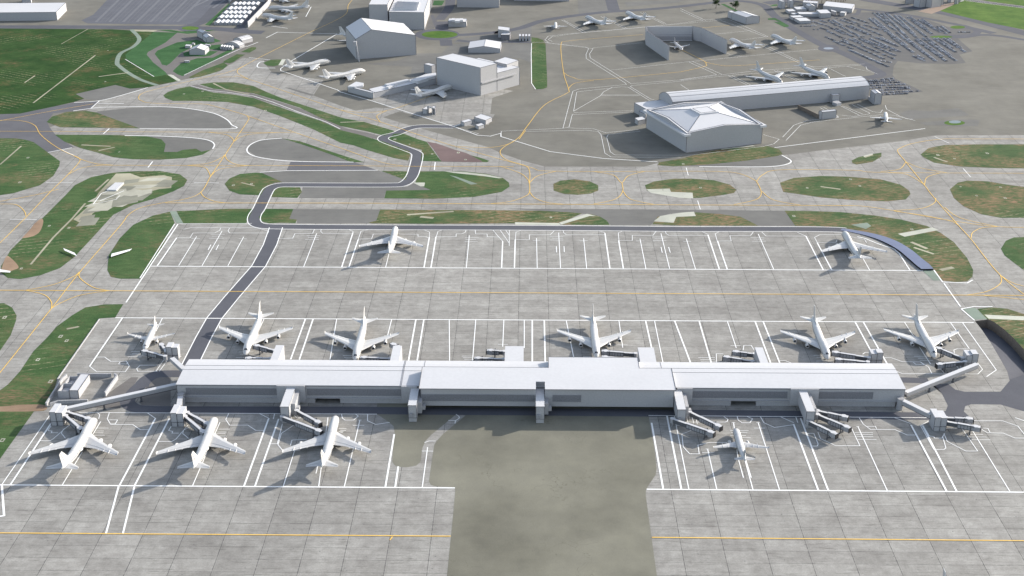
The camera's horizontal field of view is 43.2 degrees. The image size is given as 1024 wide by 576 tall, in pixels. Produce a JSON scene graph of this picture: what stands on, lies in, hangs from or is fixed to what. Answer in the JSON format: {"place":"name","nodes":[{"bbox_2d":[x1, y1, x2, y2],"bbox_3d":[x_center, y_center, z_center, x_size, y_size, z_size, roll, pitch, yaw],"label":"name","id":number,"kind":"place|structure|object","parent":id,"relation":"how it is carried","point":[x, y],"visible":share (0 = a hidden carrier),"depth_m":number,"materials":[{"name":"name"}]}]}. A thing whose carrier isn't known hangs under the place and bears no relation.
{"place":"outdoors","nodes":[
{"label":"outdoors","id":0,"kind":"place"},
{"bbox_2d":[0,219,46,411],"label":"dirt","id":1,"kind":"structure","parent":0,"point":[9,264],"depth_m":1261.58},
{"bbox_2d":[0,2,66,20],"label":"warehouse","id":2,"kind":"structure","parent":0,"point":[30,11],"depth_m":2287.48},
{"bbox_2d":[69,374,90,398],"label":"service building","id":3,"kind":"structure","parent":0,"point":[81,383],"depth_m":1028.97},
{"bbox_2d":[0,28,176,113],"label":"meadow grass","id":4,"kind":"structure","parent":0,"point":[48,59],"depth_m":1983.23,"materials":[{"name":"plant"}]},
{"bbox_2d":[115,29,157,85],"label":"ditch path","id":5,"kind":"structure","parent":0,"point":[138,41],"depth_m":2017.41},
{"bbox_2d":[95,31,259,407],"bbox_3d":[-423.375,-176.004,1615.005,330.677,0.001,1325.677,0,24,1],"label":"service path","id":6,"kind":"structure","parent":0,"point":[164,398],"depth_m":1983.37,"materials":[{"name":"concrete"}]},
{"bbox_2d":[170,404,186,426],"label":"boarding tower","id":7,"kind":"structure","parent":0,"point":[177,413],"depth_m":980.70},
{"bbox_2d":[0,101,374,169],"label":"taxiway asphalt","id":8,"kind":"structure","parent":0,"point":[13,127],"depth_m":1671.08,"materials":[{"name":"asphalt"}]},
{"bbox_2d":[252,344,273,354],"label":"jet bridge","id":9,"kind":"structure","parent":0,"point":[259,347],"depth_m":1089.48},
{"bbox_2d":[191,85,379,139],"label":"drain path","id":10,"kind":"structure","parent":0,"point":[307,113],"depth_m":1777.03,"materials":[{"name":"concrete"}]},
{"bbox_2d":[428,142,481,161],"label":"ploughed soil","id":11,"kind":"structure","parent":0,"point":[445,154],"depth_m":1584.00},
{"bbox_2d":[125,1,788,75],"bbox_3d":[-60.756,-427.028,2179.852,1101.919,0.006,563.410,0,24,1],"label":"lawn","id":12,"kind":"structure","parent":0,"point":[140,58],"depth_m":2065.07,"materials":[{"name":"green plant"}]},
{"bbox_2d":[0,30,953,328],"bbox_3d":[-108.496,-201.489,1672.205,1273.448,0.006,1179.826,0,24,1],"label":"soil tracks","id":13,"kind":"object","parent":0,"point":[340,122],"visible":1,"depth_m":1405.90},
{"bbox_2d":[457,0,499,7],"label":"cargo building","id":14,"kind":"structure","parent":0,"point":[481,3],"depth_m":2378.99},
{"bbox_2d":[486,348,504,357],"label":"jet bridge","id":15,"kind":"structure","parent":0,"point":[495,352],"depth_m":1083.13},
{"bbox_2d":[0,58,1023,575],"bbox_3d":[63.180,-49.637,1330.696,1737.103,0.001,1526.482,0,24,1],"label":"apron","id":16,"kind":"object","parent":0,"point":[914,518],"visible":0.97,"depth_m":1124.11,"materials":[{"name":"concrete"}]},
{"bbox_2d":[45,374,66,405],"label":"boundary wall","id":17,"kind":"structure","parent":16,"relation":"on","point":[56,388],"depth_m":1030.84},
{"bbox_2d":[49,403,66,425],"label":"boarding tower","id":18,"kind":"structure","parent":16,"relation":"on","point":[57,411],"depth_m":982.12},
{"bbox_2d":[58,383,72,397],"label":"building","id":19,"kind":"structure","parent":16,"relation":"on","point":[63,390],"depth_m":1022.62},
{"bbox_2d":[50,399,87,406],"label":"boundary wall","id":20,"kind":"structure","parent":16,"relation":"on","point":[76,401],"depth_m":1013.97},
{"bbox_2d":[28,418,118,469],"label":"jumbo jet","id":21,"kind":"object","parent":16,"relation":"on","point":[85,439],"visible":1,"depth_m":945.50,"materials":[{"name":"white paint"}]},
{"bbox_2d":[64,414,82,434],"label":"jet bridge","id":22,"kind":"structure","parent":16,"relation":"on","point":[75,425],"depth_m":973.13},
{"bbox_2d":[66,410,90,425],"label":"jet bridge","id":23,"kind":"structure","parent":16,"relation":"on","point":[80,417],"depth_m":982.99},
{"bbox_2d":[77,373,111,377],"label":"boundary wall","id":24,"kind":"structure","parent":16,"relation":"on","point":[102,375],"depth_m":1053.84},
{"bbox_2d":[67,383,176,411],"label":"elevated walkway","id":25,"kind":"structure","parent":16,"relation":"on","point":[103,402],"depth_m":1008.05,"materials":[{"name":"metal"}]},
{"bbox_2d":[127,316,174,348],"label":"twin jet","id":26,"kind":"object","parent":16,"relation":"on","point":[149,337],"visible":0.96,"depth_m":1113.99,"materials":[{"name":"white paint"}]},
{"bbox_2d":[140,349,167,363],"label":"jet bridge","id":27,"kind":"structure","parent":16,"relation":"on","point":[150,354],"depth_m":1079.67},
{"bbox_2d":[166,342,179,359],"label":"boarding tower","id":28,"kind":"structure","parent":16,"relation":"on","point":[172,349],"depth_m":1081.75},
{"bbox_2d":[184,414,204,435],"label":"jet bridge","id":29,"kind":"structure","parent":16,"relation":"on","point":[197,428],"depth_m":970.39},
{"bbox_2d":[186,411,208,428],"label":"jet bridge","id":30,"kind":"structure","parent":16,"relation":"on","point":[199,421],"depth_m":978.64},
{"bbox_2d":[156,417,245,468],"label":"jumbo jet","id":31,"kind":"object","parent":16,"relation":"on","point":[210,438],"visible":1,"depth_m":946.59,"materials":[{"name":"white paint"}]},
{"bbox_2d":[219,302,292,354],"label":"jumbo jet","id":32,"kind":"object","parent":16,"relation":"on","point":[251,338],"visible":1,"depth_m":1115.92,"materials":[{"name":"white paint"}]},
{"bbox_2d":[280,415,323,436],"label":"jet bridge","id":33,"kind":"structure","parent":16,"relation":"on","point":[316,431],"depth_m":970.39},
{"bbox_2d":[294,409,322,427],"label":"jet bridge","id":34,"kind":"structure","parent":16,"relation":"on","point":[315,422],"depth_m":980.12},
{"bbox_2d":[282,416,370,466],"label":"jumbo jet","id":35,"kind":"object","parent":16,"relation":"on","point":[330,438],"visible":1,"depth_m":948.78,"materials":[{"name":"white paint"}]},
{"bbox_2d":[325,306,398,359],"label":"jumbo jet","id":36,"kind":"object","parent":16,"relation":"on","point":[359,344],"visible":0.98,"depth_m":1105.85,"materials":[{"name":"white paint"}]},
{"bbox_2d":[359,226,422,253],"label":"jumbo jet","id":37,"kind":"object","parent":16,"relation":"on","point":[392,239],"visible":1,"depth_m":1310.26,"materials":[{"name":"white paint"}]},
{"bbox_2d":[410,84,452,97],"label":"jumbo jet","id":38,"kind":"object","parent":16,"relation":"on","point":[440,90],"visible":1,"depth_m":1828.00,"materials":[{"name":"white paint"}]},
{"bbox_2d":[436,53,519,95],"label":"stepped hangar","id":39,"kind":"structure","parent":16,"relation":"on","point":[479,76],"depth_m":1851.32,"materials":[{"name":"white"}]},
{"bbox_2d":[474,114,491,124],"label":"angled cabin","id":40,"kind":"object","parent":16,"relation":"on","point":[483,119],"visible":1,"depth_m":1712.23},
{"bbox_2d":[473,356,504,360],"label":"jet bridge","id":41,"kind":"structure","parent":16,"relation":"on","point":[479,358],"depth_m":1069.81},
{"bbox_2d":[0,3,1023,540],"bbox_3d":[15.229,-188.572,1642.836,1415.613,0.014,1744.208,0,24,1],"label":"yellow markings","id":42,"kind":"object","parent":16,"relation":"on","point":[458,203],"visible":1,"depth_m":1372.47,"materials":[{"name":"paint"}]},
{"bbox_2d":[0,0,1023,532],"bbox_3d":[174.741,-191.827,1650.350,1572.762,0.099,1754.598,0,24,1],"label":"white markings","id":43,"kind":"object","parent":16,"relation":"on","point":[502,342],"visible":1,"depth_m":1120.27,"materials":[{"name":"paint"}]},
{"bbox_2d":[176,345,905,427],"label":"terminal","id":44,"kind":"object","parent":16,"relation":"on","point":[643,378],"visible":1,"depth_m":1012.09,"materials":[{"name":"metal"}]},
{"bbox_2d":[557,308,630,356],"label":"jumbo jet","id":45,"kind":"object","parent":16,"relation":"on","point":[595,342],"visible":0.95,"depth_m":1110.43,"materials":[{"name":"white paint"}]},
{"bbox_2d":[601,349,637,356],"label":"jet bridge","id":46,"kind":"structure","parent":16,"relation":"on","point":[617,353],"depth_m":1080.67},
{"bbox_2d":[670,417,715,439],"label":"jet bridge","id":47,"kind":"structure","parent":16,"relation":"on","point":[700,430],"depth_m":967.99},
{"bbox_2d":[688,411,722,431],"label":"jet bridge","id":48,"kind":"structure","parent":16,"relation":"on","point":[714,426],"depth_m":976.30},
{"bbox_2d":[722,355,754,362],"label":"jet bridge","id":49,"kind":"structure","parent":16,"relation":"on","point":[727,358],"depth_m":1069.97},
{"bbox_2d":[713,428,769,460],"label":"twin jet","id":50,"kind":"object","parent":16,"relation":"on","point":[739,444],"visible":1,"depth_m":948.23,"materials":[{"name":"white"}]},
{"bbox_2d":[780,305,854,359],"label":"jumbo jet","id":51,"kind":"object","parent":16,"relation":"on","point":[821,343],"visible":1,"depth_m":1108.55,"materials":[{"name":"white paint"}]},
{"bbox_2d":[806,420,838,439],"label":"jet bridge","id":52,"kind":"structure","parent":16,"relation":"on","point":[830,433],"depth_m":965.42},
{"bbox_2d":[817,409,848,421],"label":"jet bridge","id":53,"kind":"structure","parent":16,"relation":"on","point":[838,417],"depth_m":984.61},
{"bbox_2d":[815,413,851,433],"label":"jet bridge","id":54,"kind":"structure","parent":16,"relation":"on","point":[843,427],"depth_m":974.14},
{"bbox_2d":[831,351,870,360],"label":"jet bridge","id":55,"kind":"structure","parent":16,"relation":"on","point":[840,354],"depth_m":1076.80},
{"bbox_2d":[834,357,869,362],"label":"jet bridge","id":56,"kind":"structure","parent":16,"relation":"on","point":[840,360],"depth_m":1067.17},
{"bbox_2d":[822,231,886,258],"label":"jumbo jet","id":57,"kind":"object","parent":16,"relation":"on","point":[850,245],"visible":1,"depth_m":1297.46,"materials":[{"name":"white paint"}]},
{"bbox_2d":[841,229,932,269],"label":"ramp","id":58,"kind":"structure","parent":16,"relation":"on","point":[915,259],"depth_m":1304.87,"materials":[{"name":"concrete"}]},
{"bbox_2d":[883,303,958,357],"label":"jumbo jet","id":59,"kind":"object","parent":16,"relation":"on","point":[926,341],"visible":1,"depth_m":1111.32,"materials":[{"name":"white paint"}]},
{"bbox_2d":[904,363,978,396],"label":"elevated walkway","id":60,"kind":"structure","parent":16,"relation":"on","point":[940,379],"depth_m":1034.43,"materials":[{"name":"metal"}]},
{"bbox_2d":[935,346,964,360],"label":"jet bridge","id":61,"kind":"structure","parent":16,"relation":"on","point":[945,352],"depth_m":1080.84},
{"bbox_2d":[935,360,967,371],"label":"jet bridge","id":62,"kind":"structure","parent":16,"relation":"on","point":[942,365],"depth_m":1062.81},
{"bbox_2d":[947,421,980,434],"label":"jet bridge","id":63,"kind":"structure","parent":16,"relation":"on","point":[969,427],"depth_m":970.39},
{"bbox_2d":[0,0,1023,166],"bbox_3d":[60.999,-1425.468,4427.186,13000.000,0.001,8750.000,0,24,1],"label":"ground","id":64,"kind":"structure","parent":0,"point":[984,84],"depth_m":1939.69,"materials":[{"name":"grey concrete"}]},
{"bbox_2d":[82,0,217,24],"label":"parking apron","id":65,"kind":"object","parent":64,"relation":"on","point":[195,14],"visible":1,"depth_m":2341.36,"materials":[{"name":"asphalt"}]},
{"bbox_2d":[95,0,238,21],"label":"parking markings","id":66,"kind":"object","parent":65,"relation":"on","point":[148,10],"visible":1,"depth_m":2364.94,"materials":[{"name":"white paint"}]},
{"bbox_2d":[189,44,208,54],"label":"gabled barn","id":67,"kind":"structure","parent":64,"relation":"on","point":[200,49],"depth_m":2050.30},
{"bbox_2d":[233,35,252,43],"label":"arched hall","id":68,"kind":"structure","parent":64,"relation":"on","point":[244,39],"depth_m":2124.30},
{"bbox_2d":[247,0,274,26],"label":"perimeter wall","id":69,"kind":"structure","parent":64,"relation":"on","point":[257,14],"depth_m":2312.31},
{"bbox_2d":[261,12,297,21],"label":"jumbo jet","id":70,"kind":"object","parent":64,"relation":"on","point":[271,17],"visible":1,"depth_m":2271.86,"materials":[{"name":"white paint"}]},
{"bbox_2d":[267,0,309,12],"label":"jumbo jet","id":71,"kind":"object","parent":64,"relation":"on","point":[285,9],"visible":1,"depth_m":2347.40,"materials":[{"name":"white paint"}]},
{"bbox_2d":[283,59,330,70],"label":"jumbo jet","id":72,"kind":"object","parent":64,"relation":"on","point":[313,65],"visible":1,"depth_m":1967.14,"materials":[{"name":"white paint"}]},
{"bbox_2d":[319,68,364,80],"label":"jumbo jet","id":73,"kind":"object","parent":64,"relation":"on","point":[349,75],"visible":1,"depth_m":1912.58,"materials":[{"name":"white paint"}]},
{"bbox_2d":[345,18,415,61],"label":"hangar","id":74,"kind":"structure","parent":64,"relation":"on","point":[366,38],"depth_m":2034.94,"materials":[{"name":"metal"}]},
{"bbox_2d":[369,0,393,20],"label":"hangar","id":75,"kind":"structure","parent":64,"relation":"on","point":[379,9],"depth_m":2213.81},
{"bbox_2d":[347,73,435,98],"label":"office wing","id":76,"kind":"structure","parent":64,"relation":"on","point":[424,80],"depth_m":1848.58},
{"bbox_2d":[389,0,431,29],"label":"hangar","id":77,"kind":"structure","parent":64,"relation":"on","point":[412,14],"depth_m":2213.82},
{"bbox_2d":[424,63,435,73],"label":"annexe","id":78,"kind":"structure","parent":64,"relation":"on","point":[429,68],"depth_m":1940.80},
{"bbox_2d":[448,18,466,26],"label":"depot building","id":79,"kind":"structure","parent":64,"relation":"on","point":[457,22],"depth_m":2232.66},
{"bbox_2d":[468,39,501,52],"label":"gabled hall","id":80,"kind":"structure","parent":64,"relation":"on","point":[485,46],"depth_m":2065.17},
{"bbox_2d":[493,57,518,66],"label":"hangar annexe","id":81,"kind":"structure","parent":64,"relation":"on","point":[505,61],"depth_m":1890.17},
{"bbox_2d":[583,15,615,24],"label":"jumbo jet","id":82,"kind":"object","parent":64,"relation":"on","point":[589,19],"visible":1,"depth_m":2245.54,"materials":[{"name":"white paint"}]},
{"bbox_2d":[622,11,655,20],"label":"jumbo jet","id":83,"kind":"object","parent":64,"relation":"on","point":[629,14],"visible":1,"depth_m":2280.51,"materials":[{"name":"white paint"}]},
{"bbox_2d":[634,100,668,114],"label":"annexe","id":84,"kind":"structure","parent":64,"relation":"on","point":[639,106],"depth_m":1743.70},
{"bbox_2d":[645,26,726,59],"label":"blast pen","id":85,"kind":"object","parent":64,"relation":"on","point":[656,37],"visible":1,"depth_m":2126.66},
{"bbox_2d":[643,101,766,152],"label":"hangar","id":86,"kind":"structure","parent":64,"relation":"on","point":[686,127],"depth_m":1620.87,"materials":[{"name":"metal"}]},
{"bbox_2d":[732,11,759,23],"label":"freight shed","id":87,"kind":"structure","parent":64,"relation":"on","point":[744,17],"depth_m":2259.07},
{"bbox_2d":[729,38,763,48],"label":"jumbo jet","id":88,"kind":"object","parent":64,"relation":"on","point":[736,42],"visible":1,"depth_m":2087.30,"materials":[{"name":"white paint"}]},
{"bbox_2d":[744,61,783,82],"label":"jumbo jet","id":89,"kind":"object","parent":64,"relation":"on","point":[774,78],"visible":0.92,"depth_m":1907.82,"materials":[{"name":"white paint"}]},
{"bbox_2d":[659,76,869,109],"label":"arched pier","id":90,"kind":"structure","parent":64,"relation":"on","point":[755,96],"depth_m":1779.10,"materials":[{"name":"metal"}]},
{"bbox_2d":[770,34,804,44],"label":"jumbo jet","id":91,"kind":"object","parent":64,"relation":"on","point":[778,38],"visible":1,"depth_m":2114.46,"materials":[{"name":"white paint"}]},
{"bbox_2d":[790,57,828,78],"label":"jumbo jet","id":92,"kind":"object","parent":64,"relation":"on","point":[822,73],"visible":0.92,"depth_m":1928.92,"materials":[{"name":"white paint"}]},
{"bbox_2d":[816,9,830,17],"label":"square block","id":93,"kind":"structure","parent":64,"relation":"on","point":[824,13],"depth_m":2300.44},
{"bbox_2d":[818,109,836,118],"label":"service hut","id":94,"kind":"object","parent":64,"relation":"on","point":[828,114],"visible":1,"depth_m":1725.62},
{"bbox_2d":[830,93,840,105],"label":"entrance block","id":95,"kind":"structure","parent":64,"relation":"on","point":[834,99],"depth_m":1794.42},
{"bbox_2d":[823,1,854,12],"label":"long hall","id":96,"kind":"structure","parent":64,"relation":"on","point":[838,6],"depth_m":2354.70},
{"bbox_2d":[926,0,941,7],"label":"tower block","id":97,"kind":"structure","parent":64,"relation":"on","point":[932,3],"depth_m":2380.07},
{"bbox_2d":[0,37,1023,457],"bbox_3d":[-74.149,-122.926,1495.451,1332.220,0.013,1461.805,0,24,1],"label":"airfield grass","id":98,"kind":"structure","parent":0,"point":[30,383],"depth_m":1452.62,"materials":[{"name":"plant"}]},
{"bbox_2d":[74,30,171,221],"bbox_3d":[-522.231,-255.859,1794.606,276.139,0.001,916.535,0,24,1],"label":"rubble","id":99,"kind":"object","parent":98,"relation":"on","point":[119,177],"visible":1,"depth_m":1492.84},
{"bbox_2d":[77,178,176,225],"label":"broken paving","id":100,"kind":"structure","parent":99,"relation":"on","point":[121,196],"depth_m":1446.53,"materials":[{"name":"concrete"}]},
{"bbox_2d":[0,50,1006,441],"bbox_3d":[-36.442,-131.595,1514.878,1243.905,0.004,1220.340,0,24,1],"label":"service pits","id":101,"kind":"object","parent":98,"relation":"on","point":[250,184],"visible":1,"depth_m":1367.44,"materials":[{"name":"concrete"}]},
{"bbox_2d":[0,0,1023,419],"bbox_3d":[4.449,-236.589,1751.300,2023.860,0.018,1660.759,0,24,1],"label":"road","id":102,"kind":"structure","parent":0,"point":[1010,394],"depth_m":1346.56,"materials":[{"name":"asphalt"}]},
{"bbox_2d":[377,403,673,575],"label":"foreground asphalt","id":103,"kind":"structure","parent":0,"point":[558,496],"depth_m":905.97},
{"bbox_2d":[77,0,979,225],"bbox_3d":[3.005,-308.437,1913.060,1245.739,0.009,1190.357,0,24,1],"label":"grey asphalt","id":104,"kind":"structure","parent":0,"point":[171,117],"depth_m":1598.63,"materials":[{"name":"asphalt"}]},
{"bbox_2d":[47,111,1023,348],"bbox_3d":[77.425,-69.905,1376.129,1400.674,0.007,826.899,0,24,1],"label":"island grass","id":105,"kind":"structure","parent":0,"point":[989,200],"depth_m":1446.63,"materials":[{"name":"plant"}]},
{"bbox_2d":[170,175,986,319],"bbox_3d":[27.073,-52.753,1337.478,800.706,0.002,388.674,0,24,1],"label":"mossy slab","id":106,"kind":"structure","parent":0,"point":[974,313],"depth_m":1252.54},
{"bbox_2d":[169,59,1023,319],"bbox_3d":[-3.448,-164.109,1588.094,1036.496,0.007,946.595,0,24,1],"label":"pale slab","id":107,"kind":"structure","parent":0,"point":[671,218],"depth_m":1391.95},
{"bbox_2d":[182,0,1023,124],"bbox_3d":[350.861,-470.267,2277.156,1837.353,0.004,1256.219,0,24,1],"label":"bright grass","id":108,"kind":"structure","parent":0,"point":[1008,16],"depth_m":2325.61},
{"bbox_2d":[426,8,972,95],"bbox_3d":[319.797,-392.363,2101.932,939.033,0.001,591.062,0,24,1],"label":"car park","id":109,"kind":"structure","parent":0,"point":[904,55],"depth_m":2147.54,"materials":[{"name":"asphalt"}]},
{"bbox_2d":[801,12,969,51],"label":"parked cars","id":110,"kind":"object","parent":109,"relation":"on","point":[918,40],"visible":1,"depth_m":2181.79,"materials":[{"name":"grey paint"}]},
{"bbox_2d":[731,350,754,359],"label":"jet bridge","id":111,"kind":"structure","parent":0,"point":[740,353],"depth_m":1080.16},
{"bbox_2d":[869,349,882,362],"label":"boarding tower","id":112,"kind":"structure","parent":0,"point":[876,355],"depth_m":1074.16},
{"bbox_2d":[870,89,881,103],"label":"stair tower","id":113,"kind":"structure","parent":0,"point":[875,95],"depth_m":1789.93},
{"bbox_2d":[919,2,953,13],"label":"brown paving","id":114,"kind":"structure","parent":0,"point":[934,9],"depth_m":2364.85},
{"bbox_2d":[929,409,947,430],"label":"boarding tower","id":115,"kind":"structure","parent":0,"point":[938,419],"depth_m":975.09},
{"bbox_2d":[901,399,930,418],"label":"elevated walkway","id":116,"kind":"structure","parent":115,"relation":"attached to","point":[915,408],"depth_m":992.22,"materials":[{"name":"metal"}]},
{"bbox_2d":[947,416,973,423],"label":"jet bridge","id":117,"kind":"structure","parent":0,"point":[967,420],"depth_m":979.23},
{"bbox_2d":[963,350,978,365],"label":"boarding tower","id":118,"kind":"structure","parent":0,"point":[971,356],"depth_m":1068.11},
{"bbox_2d":[975,319,1023,379],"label":"sunken road","id":119,"kind":"structure","parent":0,"point":[1009,349],"depth_m":1115.91,"materials":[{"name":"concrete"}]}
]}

